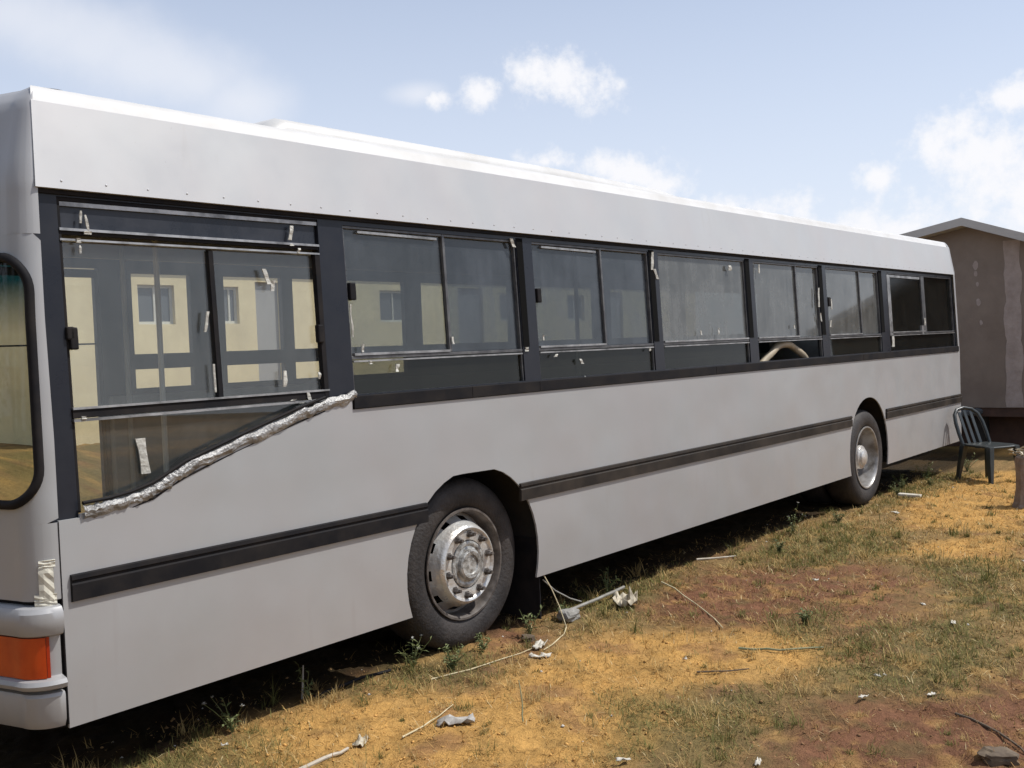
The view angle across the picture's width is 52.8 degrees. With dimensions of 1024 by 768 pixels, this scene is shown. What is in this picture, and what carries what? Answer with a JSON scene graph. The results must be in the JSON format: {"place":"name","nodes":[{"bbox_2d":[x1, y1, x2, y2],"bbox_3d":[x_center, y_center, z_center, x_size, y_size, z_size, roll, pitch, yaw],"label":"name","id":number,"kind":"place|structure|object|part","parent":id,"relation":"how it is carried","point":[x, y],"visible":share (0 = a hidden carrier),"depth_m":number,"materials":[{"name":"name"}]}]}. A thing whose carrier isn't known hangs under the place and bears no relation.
{"place":"outdoors","nodes":[
{"label":"outdoors","id":0,"kind":"place"},
{"bbox_2d":[0,443,1023,767],"bbox_3d":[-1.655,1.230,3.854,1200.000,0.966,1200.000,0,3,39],"label":"ground","id":1,"kind":"structure","parent":0,"point":[50,747],"depth_m":5.12,"materials":[{"name":"soil"}]},
{"bbox_2d":[202,695,243,731],"bbox_3d":[-1.240,1.457,4.513,0.216,0.165,0.108,-1,2,17],"label":"weed","id":2,"kind":"object","parent":1,"relation":"on","point":[228,719],"visible":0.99,"depth_m":4.52,"materials":[{"name":"green plant"}]},
{"bbox_2d":[0,257,445,445],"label":"house","id":3,"kind":"structure","parent":1,"relation":"on","point":[251,306],"depth_m":14.51,"materials":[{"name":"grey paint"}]},
{"bbox_2d":[137,285,172,323],"bbox_3d":[-4.936,-1.089,14.203,0.040,0.540,0.560,0,3,39],"label":"window","id":4,"kind":"structure","parent":3,"relation":"in","point":[146,293],"depth_m":14.18,"materials":[{"name":"grey"}]},
{"bbox_2d":[224,287,236,323],"bbox_3d":[-4.165,-1.154,15.146,0.040,0.540,0.260,0,3,39],"label":"window","id":5,"kind":"structure","parent":3,"relation":"in","point":[230,305],"depth_m":15.17,"materials":[{"name":"grey"}]},
{"bbox_2d":[255,282,280,380],"bbox_3d":[-3.729,-0.499,15.682,0.050,2.080,0.450,0,3,39],"label":"door","id":6,"kind":"structure","parent":3,"relation":"in","point":[266,300],"depth_m":15.66,"materials":[{"name":"grey"}]},
{"bbox_2d":[379,290,401,321],"bbox_3d":[-2.064,-1.330,17.717,0.040,0.540,0.710,0,3,39],"label":"window","id":7,"kind":"structure","parent":3,"relation":"in","point":[390,301],"depth_m":17.69,"materials":[{"name":"grey"}]},
{"bbox_2d":[301,665,303,698],"bbox_3d":[-1.005,1.434,4.960,0.012,0.155,0.045,-2,2,9],"label":"stake","id":8,"kind":"object","parent":1,"relation":"on","point":[302,693],"visible":0.93,"depth_m":4.96,"materials":[{"name":"grey wood"}]},
{"bbox_2d":[294,661,312,698],"bbox_3d":[-0.999,1.433,4.973,0.090,0.169,0.186,-3,2,-23],"label":"weed","id":9,"kind":"object","parent":1,"relation":"on","point":[305,690],"visible":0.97,"depth_m":4.95,"materials":[{"name":"green plant"}]},
{"bbox_2d":[299,747,348,767],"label":"stick","id":10,"kind":"object","parent":1,"relation":"on","point":[315,762],"visible":1,"depth_m":4.16,"materials":[{"name":"white plastic"}]},
{"bbox_2d":[312,669,390,698],"bbox_3d":[-0.805,1.494,5.157,0.054,0.019,0.497,0,3,42],"label":"stick","id":11,"kind":"object","parent":1,"relation":"on","point":[351,681],"visible":0.9,"depth_m":5.17,"materials":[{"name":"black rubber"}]},
{"bbox_2d":[352,734,367,747],"bbox_3d":[-0.641,1.505,4.364,0.057,0.040,0.097,-3,1,11],"label":"scrap","id":12,"kind":"object","parent":1,"relation":"on","point":[360,740],"visible":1,"depth_m":4.34,"materials":[{"name":"paper"}]},
{"bbox_2d":[395,634,431,666],"bbox_3d":[-0.513,1.409,5.415,0.190,0.168,0.115,-4,3,-39],"label":"weed","id":13,"kind":"object","parent":1,"relation":"on","point":[412,652],"visible":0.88,"depth_m":5.40,"materials":[{"name":"green plant"}]},
{"bbox_2d":[402,704,452,737],"bbox_3d":[-0.362,1.490,4.571,0.023,0.011,0.420,-1,2,28],"label":"straw stalk","id":14,"kind":"object","parent":1,"relation":"on","point":[426,723],"visible":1,"depth_m":4.52,"materials":[{"name":"beige plant"}]},
{"bbox_2d":[438,644,465,671],"bbox_3d":[-0.312,1.421,5.330,0.143,0.153,0.115,-3,2,-10],"label":"weed","id":15,"kind":"object","parent":1,"relation":"on","point":[451,663],"visible":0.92,"depth_m":5.33,"materials":[{"name":"green plant"}]},
{"bbox_2d":[436,713,474,725],"bbox_3d":[-0.250,1.481,4.558,0.176,0.031,0.086,-3,5,-5],"label":"paper sheet","id":16,"kind":"object","parent":1,"relation":"on","point":[449,719],"visible":1,"depth_m":4.54,"materials":[{"name":"white paper"}]},
{"bbox_2d":[0,85,961,729],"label":"bus","id":17,"kind":"object","parent":1,"relation":"on","point":[594,377],"visible":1,"depth_m":5.71,"materials":[{"name":"silver metal"}]},
{"bbox_3d":[-3.093,0.263,6.017,0.035,1.900,1.510,0,3,39],"label":"entry door","id":18,"kind":"part","parent":17,"relation":"part of","materials":[{"name":"grey metal"}]},
{"bbox_3d":[-1.288,-0.133,4.390,0.081,1.218,1.266,0,3,39],"label":"driver window","id":19,"kind":"part","parent":17,"relation":"part of","materials":[{"name":"clear glass"}]},
{"bbox_3d":[-0.362,-0.401,5.530,0.077,0.833,1.390,0,3,39],"label":"side window","id":20,"kind":"part","parent":17,"relation":"part of","materials":[{"name":"glass"}]},
{"bbox_2d":[543,575,566,650],"bbox_3d":[0.241,1.287,5.870,0.135,0.309,0.541,-2,2,3],"label":"wire","id":21,"kind":"object","parent":17,"relation":"hanging from","point":[560,611],"visible":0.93,"depth_m":6.08,"materials":[{"name":"plastic"}]},
{"bbox_2d":[542,579,581,601],"bbox_3d":[0.309,1.253,6.244,0.310,0.196,0.022,-4,3,-39],"label":"wire","id":22,"kind":"object","parent":17,"relation":"attached to","point":[561,593],"visible":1,"depth_m":6.22,"materials":[{"name":"grey metal"}]},
{"bbox_3d":[0.586,-0.438,6.686,0.081,0.918,1.419,0,3,39],"label":"side window","id":23,"kind":"part","parent":17,"relation":"part of","materials":[{"name":"glass"}]},
{"bbox_3d":[1.481,-0.556,7.787,0.069,0.833,1.406,0,3,39],"label":"side window","id":24,"kind":"part","parent":17,"relation":"part of","materials":[{"name":"glass"}]},
{"bbox_2d":[760,341,808,360],"bbox_3d":[2.358,-0.251,8.906,0.075,0.241,1.030,0,3,39],"label":"hose","id":25,"kind":"object","parent":17,"relation":"on","point":[776,347],"visible":0.79,"depth_m":8.84,"materials":[{"name":"beige plastic"}]},
{"bbox_3d":[2.411,-0.634,8.929,0.068,0.833,1.394,0,3,39],"label":"side window","id":26,"kind":"part","parent":17,"relation":"part of","materials":[{"name":"glass"}]},
{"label":"side window","id":27,"kind":"part","parent":17,"relation":"part of","materials":[{"name":"glass"}]},
{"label":"side window","id":28,"kind":"part","parent":17,"relation":"part of","materials":[{"name":"glass"}]},
{"bbox_2d":[431,647,533,679],"bbox_3d":[-0.133,1.464,5.405,0.701,0.012,0.036,-4,3,-41],"label":"straw stalk","id":29,"kind":"object","parent":1,"relation":"on","point":[478,666],"visible":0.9,"depth_m":5.35,"materials":[{"name":"beige plant"}]},
{"bbox_2d":[474,632,491,651],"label":"weed","id":30,"kind":"object","parent":1,"relation":"on","point":[481,645],"visible":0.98,"depth_m":5.65,"materials":[{"name":"green plant"}]},
{"bbox_2d":[518,680,523,721],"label":"plant stalk","id":31,"kind":"object","parent":1,"relation":"on","point":[522,702],"visible":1,"depth_m":4.53,"materials":[{"name":"plant"}]},
{"bbox_2d":[521,634,534,641],"bbox_3d":[0.089,1.436,5.827,0.080,0.032,0.076,0,3,39],"label":"stone","id":32,"kind":"object","parent":1,"relation":"on","point":[529,636],"visible":0.84,"depth_m":5.80,"materials":[{"name":"grey stone"}]},
{"bbox_2d":[519,605,543,633],"bbox_3d":[0.108,1.367,5.958,0.144,0.189,0.138,0,3,39],"label":"weed","id":33,"kind":"object","parent":1,"relation":"on","point":[526,623],"visible":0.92,"depth_m":5.95,"materials":[{"name":"green plant"}]},
{"bbox_2d":[52,476,1023,767],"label":"soil crumbs","id":34,"kind":"object","parent":1,"relation":"on","point":[642,666],"visible":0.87,"depth_m":5.16,"materials":[{"name":"brown soil"}]},
{"bbox_2d":[531,639,547,649],"bbox_3d":[0.148,1.427,5.662,0.058,0.026,0.116,-1,4,28],"label":"plastic scrap","id":35,"kind":"object","parent":1,"relation":"on","point":[537,645],"visible":0.99,"depth_m":5.66,"materials":[{"name":"white plastic"}]},
{"bbox_2d":[529,652,551,657],"bbox_3d":[0.150,1.442,5.493,0.124,0.024,0.040,-3,3,1],"label":"plastic scrap","id":36,"kind":"object","parent":1,"relation":"on","point":[542,655],"visible":1,"depth_m":5.49,"materials":[{"name":"white plastic"}]},
{"bbox_2d":[557,599,569,610],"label":"weed","id":37,"kind":"object","parent":1,"relation":"on","point":[561,607],"visible":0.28,"depth_m":6.30,"materials":[{"name":"green plant"}]},
{"bbox_2d":[557,607,579,621],"bbox_3d":[0.342,1.390,6.217,0.120,0.065,0.122,-4,3,-40],"label":"stone","id":38,"kind":"object","parent":1,"relation":"on","point":[571,614],"visible":0.95,"depth_m":6.18,"materials":[{"name":"grey stone"}]},
{"bbox_2d":[574,586,624,608],"bbox_3d":[0.538,1.375,6.591,0.030,0.029,0.690,0,3,38],"label":"pipe","id":39,"kind":"object","parent":1,"relation":"on","point":[599,597],"visible":0.8,"depth_m":6.60,"materials":[{"name":"white plastic"}]},
{"bbox_2d":[597,566,618,592],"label":"weed","id":40,"kind":"object","parent":1,"relation":"on","point":[607,589],"visible":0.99,"depth_m":6.90,"materials":[{"name":"green plant"}]},
{"bbox_2d":[615,757,630,760],"bbox_3d":[0.435,1.466,4.038,0.063,0.014,0.025,-4,0,-1],"label":"litter scrap","id":41,"kind":"object","parent":1,"relation":"on","point":[620,758],"visible":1,"depth_m":4.03,"materials":[{"name":"white paper"}]},
{"bbox_2d":[612,586,636,606],"bbox_3d":[0.713,1.331,6.513,0.162,0.131,0.145,-5,4,5],"label":"plastic bag","id":42,"kind":"object","parent":1,"relation":"on","point":[624,599],"visible":1,"depth_m":6.47,"materials":[{"name":"white plastic"}]},
{"bbox_2d":[661,581,722,628],"bbox_3d":[1.133,1.376,6.483,0.042,0.059,1.007,-3,2,-12],"label":"twig","id":43,"kind":"object","parent":1,"relation":"on","point":[678,591],"visible":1,"depth_m":6.53,"materials":[{"name":"wood"}]},
{"bbox_2d":[696,555,735,560],"bbox_3d":[1.563,1.328,7.888,0.346,0.023,0.023,-3,2,-19],"label":"stick","id":44,"kind":"object","parent":1,"relation":"on","point":[709,558],"visible":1,"depth_m":7.87,"materials":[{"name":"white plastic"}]},
{"bbox_2d":[697,668,748,672],"bbox_3d":[1.057,1.438,5.170,0.260,0.026,0.022,-2,2,8],"label":"stick","id":45,"kind":"object","parent":1,"relation":"on","point":[722,670],"visible":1,"depth_m":5.16,"materials":[{"name":"wood"}]},
{"bbox_2d":[754,757,761,765],"bbox_3d":[0.950,1.460,3.990,0.024,0.020,0.053,-4,1,23],"label":"litter scrap","id":46,"kind":"object","parent":1,"relation":"on","point":[758,761],"visible":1,"depth_m":3.99,"materials":[{"name":"white paper"}]},
{"bbox_2d":[771,538,784,552],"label":"weed","id":47,"kind":"object","parent":1,"relation":"on","point":[779,546],"visible":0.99,"depth_m":8.09,"materials":[{"name":"green plant"}]},
{"bbox_2d":[738,646,823,650],"bbox_3d":[1.427,1.407,5.473,0.441,0.023,0.055,-2,2,11],"label":"stick","id":48,"kind":"object","parent":1,"relation":"on","point":[751,649],"visible":0.98,"depth_m":5.46,"materials":[{"name":"wood"}]},
{"bbox_2d":[787,502,805,532],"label":"weed","id":49,"kind":"object","parent":1,"relation":"on","point":[793,529],"visible":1,"depth_m":8.75,"materials":[{"name":"green plant"}]},
{"bbox_2d":[795,608,812,622],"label":"weed","id":50,"kind":"object","parent":1,"relation":"on","point":[803,617],"visible":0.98,"depth_m":6.00,"materials":[{"name":"green plant"}]},
{"bbox_2d":[831,509,846,521],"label":"weed","id":51,"kind":"object","parent":1,"relation":"on","point":[837,516],"visible":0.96,"depth_m":9.28,"materials":[{"name":"green plant"}]},
{"bbox_2d":[890,482,901,495],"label":"weed","id":52,"kind":"object","parent":1,"relation":"on","point":[896,490],"visible":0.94,"depth_m":10.87,"materials":[{"name":"green plant"}]},
{"bbox_2d":[893,474,906,488],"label":"weed","id":53,"kind":"object","parent":1,"relation":"on","point":[902,481],"visible":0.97,"depth_m":11.29,"materials":[{"name":"green plant"}]},
{"bbox_2d":[898,493,921,496],"bbox_3d":[4.114,1.148,10.670,0.220,0.022,0.090,2,4,32],"label":"plank","id":54,"kind":"object","parent":1,"relation":"on","point":[910,495],"visible":1,"depth_m":10.63,"materials":[{"name":"white wood"}]},
{"bbox_2d":[913,462,933,477],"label":"weed","id":55,"kind":"object","parent":1,"relation":"on","point":[926,473],"visible":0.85,"depth_m":11.99,"materials":[{"name":"green plant"}]},
{"bbox_2d":[923,475,933,485],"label":"weed","id":56,"kind":"object","parent":1,"relation":"on","point":[929,482],"visible":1,"depth_m":11.48,"materials":[{"name":"green plant"}]},
{"bbox_2d":[900,218,1023,447],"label":"cabin","id":57,"kind":"object","parent":1,"relation":"on","point":[988,262],"visible":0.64,"depth_m":14.87,"materials":[{"name":"paint"}]},
{"bbox_2d":[964,453,977,470],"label":"weed","id":58,"kind":"object","parent":1,"relation":"on","point":[968,464],"visible":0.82,"depth_m":12.73,"materials":[{"name":"green plant"}]},
{"bbox_2d":[953,406,1020,483],"bbox_3d":[5.447,0.690,11.899,0.489,0.850,0.662,-3,2,-21],"label":"garden chair","id":59,"kind":"object","parent":1,"relation":"on","point":[988,446],"visible":0.91,"depth_m":11.97,"materials":[{"name":"plastic"}]},
{"bbox_2d":[955,712,1023,752],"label":"twig","id":60,"kind":"object","parent":1,"relation":"on","point":[990,728],"visible":1,"depth_m":4.29,"materials":[{"name":"brown wood"}]},
{"bbox_2d":[977,746,1019,766],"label":"stone","id":61,"kind":"object","parent":1,"relation":"on","point":[997,756],"visible":1,"depth_m":3.92,"materials":[{"name":"grey stone"}]},
{"bbox_2d":[1012,455,1023,508],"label":"tree stump","id":62,"kind":"object","parent":1,"relation":"on","point":[1018,502],"visible":0.96,"depth_m":9.82,"materials":[{"name":"brown wood"}]},
{"bbox_2d":[1009,446,1023,455],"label":"crumpled rubbish","id":63,"kind":"object","parent":62,"relation":"on","point":[1019,451],"visible":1,"depth_m":9.86,"materials":[{"name":"plastic"}]},
{"bbox_2d":[0,0,1023,234],"label":"sky","id":64,"kind":"structure","parent":0,"point":[898,117],"materials":[{"name":"blue"}]},
{"bbox_2d":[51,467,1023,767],"bbox_3d":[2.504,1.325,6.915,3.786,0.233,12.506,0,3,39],"label":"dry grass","id":65,"kind":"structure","parent":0,"point":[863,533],"depth_m":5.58,"materials":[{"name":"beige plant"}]},
{"bbox_2d":[112,469,1023,767],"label":"green grass","id":66,"kind":"structure","parent":0,"point":[804,623],"depth_m":5.60,"materials":[{"name":"green plant"}]}
]}

